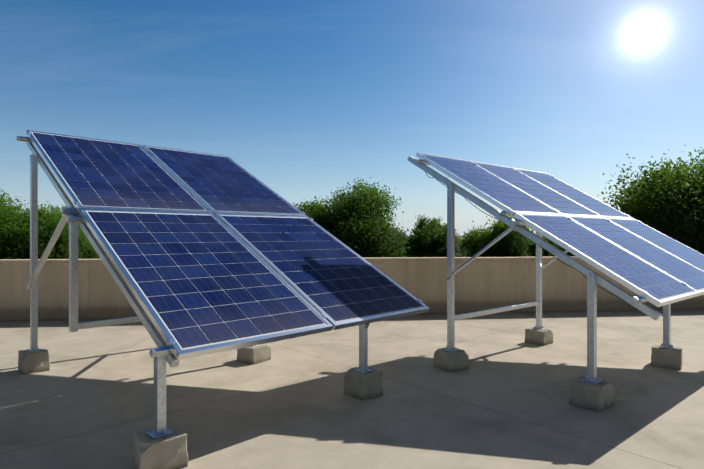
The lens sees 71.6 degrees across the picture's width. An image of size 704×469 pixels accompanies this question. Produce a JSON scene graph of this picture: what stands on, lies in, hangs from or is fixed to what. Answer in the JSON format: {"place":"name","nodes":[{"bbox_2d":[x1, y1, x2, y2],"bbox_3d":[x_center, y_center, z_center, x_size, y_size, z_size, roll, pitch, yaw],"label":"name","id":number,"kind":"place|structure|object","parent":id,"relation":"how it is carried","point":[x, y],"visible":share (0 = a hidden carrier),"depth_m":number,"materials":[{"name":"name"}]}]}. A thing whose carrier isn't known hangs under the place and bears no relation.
{"place":"outdoors","nodes":[
{"label":"outdoors","id":0,"kind":"place"},
{"bbox_2d":[0,0,703,235],"label":"sky","id":1,"kind":"structure","parent":0,"point":[310,98],"materials":[{"name":"blue"}]},
{"label":"terrain ground","id":2,"kind":"structure","parent":0,"visible":0},
{"bbox_2d":[0,190,29,258],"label":"tree","id":3,"kind":"object","parent":2,"relation":"on","point":[3,200],"visible":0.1,"depth_m":26.47,"materials":[{"name":"green plant"}]},
{"bbox_2d":[0,201,92,258],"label":"tree","id":4,"kind":"object","parent":2,"relation":"on","point":[48,222],"visible":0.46,"depth_m":26.72,"materials":[{"name":"green plant"}]},
{"bbox_2d":[53,227,99,258],"bbox_3d":[-17.214,3.204,30.206,5.619,8.584,4.978,0,0,1],"label":"tree","id":5,"kind":"object","parent":2,"relation":"on","point":[92,253],"visible":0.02,"depth_m":29.92,"materials":[{"name":"green plant"}]},
{"bbox_2d":[293,199,334,231],"bbox_3d":[-3.545,2.657,29.686,6.908,9.678,5.252,0,0,34],"label":"tree","id":6,"kind":"object","parent":2,"relation":"on","point":[308,211],"visible":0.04,"depth_m":28.20,"materials":[{"name":"green plant"}]},
{"bbox_2d":[0,310,703,468],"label":"floor","id":7,"kind":"structure","parent":2,"relation":"on","point":[86,401],"depth_m":4.40,"materials":[{"name":"beige concrete"}]},
{"bbox_2d":[18,348,49,374],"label":"concrete block","id":8,"kind":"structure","parent":7,"relation":"on","point":[33,362],"depth_m":5.29,"materials":[{"name":"concrete"}]},
{"bbox_2d":[16,130,429,438],"bbox_3d":[-1.574,0.044,5.361,3.934,2.542,2.840,0,0,44],"label":"solar array","id":9,"kind":"object","parent":8,"relation":"on","point":[200,254],"visible":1,"depth_m":4.63,"materials":[{"name":"blue glass"}]},
{"bbox_2d":[132,423,187,468],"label":"concrete block","id":10,"kind":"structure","parent":7,"relation":"on","point":[169,451],"depth_m":3.09,"materials":[{"name":"concrete"}]},
{"bbox_2d":[237,344,270,363],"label":"concrete block","id":11,"kind":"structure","parent":7,"relation":"on","point":[255,354],"depth_m":5.70,"materials":[{"name":"concrete"}]},
{"bbox_2d":[0,256,703,321],"bbox_3d":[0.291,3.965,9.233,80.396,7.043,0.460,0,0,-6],"label":"parapet wall","id":12,"kind":"structure","parent":7,"relation":"on","point":[484,283],"depth_m":9.28,"materials":[{"name":"paint"}]},
{"bbox_2d":[344,367,382,400],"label":"concrete block","id":13,"kind":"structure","parent":7,"relation":"on","point":[362,386],"depth_m":4.48,"materials":[{"name":"concrete"}]},
{"bbox_2d":[433,347,468,371],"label":"concrete block","id":14,"kind":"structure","parent":7,"relation":"on","point":[458,360],"depth_m":5.38,"materials":[{"name":"concrete"}]},
{"bbox_2d":[525,326,552,345],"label":"concrete block","id":15,"kind":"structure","parent":7,"relation":"on","point":[543,337],"depth_m":6.65,"materials":[{"name":"concrete"}]},
{"bbox_2d":[569,376,614,411],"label":"concrete block","id":16,"kind":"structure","parent":7,"relation":"on","point":[599,397],"depth_m":4.21,"materials":[{"name":"concrete"}]},
{"bbox_2d":[407,152,703,383],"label":"solar array","id":17,"kind":"object","parent":16,"relation":"on","point":[646,263],"visible":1,"depth_m":5.42,"materials":[{"name":"blue glass"}]},
{"bbox_2d":[651,345,682,369],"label":"concrete block","id":18,"kind":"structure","parent":7,"relation":"on","point":[667,358],"depth_m":5.47,"materials":[{"name":"concrete"}]},
{"bbox_2d":[300,177,411,256],"bbox_3d":[-0.144,2.008,27.892,6.821,10.976,7.528,0,0,1],"label":"tree","id":19,"kind":"object","parent":2,"relation":"on","point":[360,227],"visible":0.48,"depth_m":26.50,"materials":[{"name":"green plant"}]},
{"bbox_2d":[386,224,412,256],"bbox_3d":[1.011,3.330,41.286,9.949,8.333,7.772,0,0,45],"label":"bush","id":20,"kind":"object","parent":2,"relation":"on","point":[403,234],"depth_m":39.76,"materials":[{"name":"green plant"}]},
{"bbox_2d":[404,214,461,256],"bbox_3d":[5.130,3.067,31.480,3.647,8.858,5.140,0,0,1],"label":"tree","id":21,"kind":"object","parent":2,"relation":"on","point":[427,239],"visible":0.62,"depth_m":30.66,"materials":[{"name":"green plant"}]},
{"bbox_2d":[443,234,468,256],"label":"bush","id":22,"kind":"object","parent":2,"relation":"on","point":[457,254],"visible":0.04,"depth_m":41.06,"materials":[{"name":"green plant"}]},
{"bbox_2d":[455,216,534,256],"bbox_3d":[9.925,2.940,33.385,5.945,9.113,6.435,0,0,1],"label":"tree","id":23,"kind":"object","parent":2,"relation":"on","point":[512,243],"visible":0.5,"depth_m":31.93,"materials":[{"name":"green plant"}]},
{"bbox_2d":[525,232,560,256],"bbox_3d":[14.769,3.627,35.563,4.881,7.738,4.098,0,0,1],"label":"tree","id":24,"kind":"object","parent":2,"relation":"on","point":[532,250],"visible":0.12,"depth_m":35.44,"materials":[{"name":"green plant"}]},
{"bbox_2d":[545,237,574,255],"bbox_3d":[15.661,2.785,29.370,6.999,9.421,5.901,0,0,1],"label":"bush","id":25,"kind":"object","parent":2,"relation":"on","point":[567,253],"depth_m":30.07,"materials":[{"name":"green plant"}]},
{"bbox_2d":[598,145,703,254],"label":"tree","id":26,"kind":"object","parent":2,"relation":"on","point":[668,201],"visible":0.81,"depth_m":19.89,"materials":[{"name":"green plant"}]}
]}

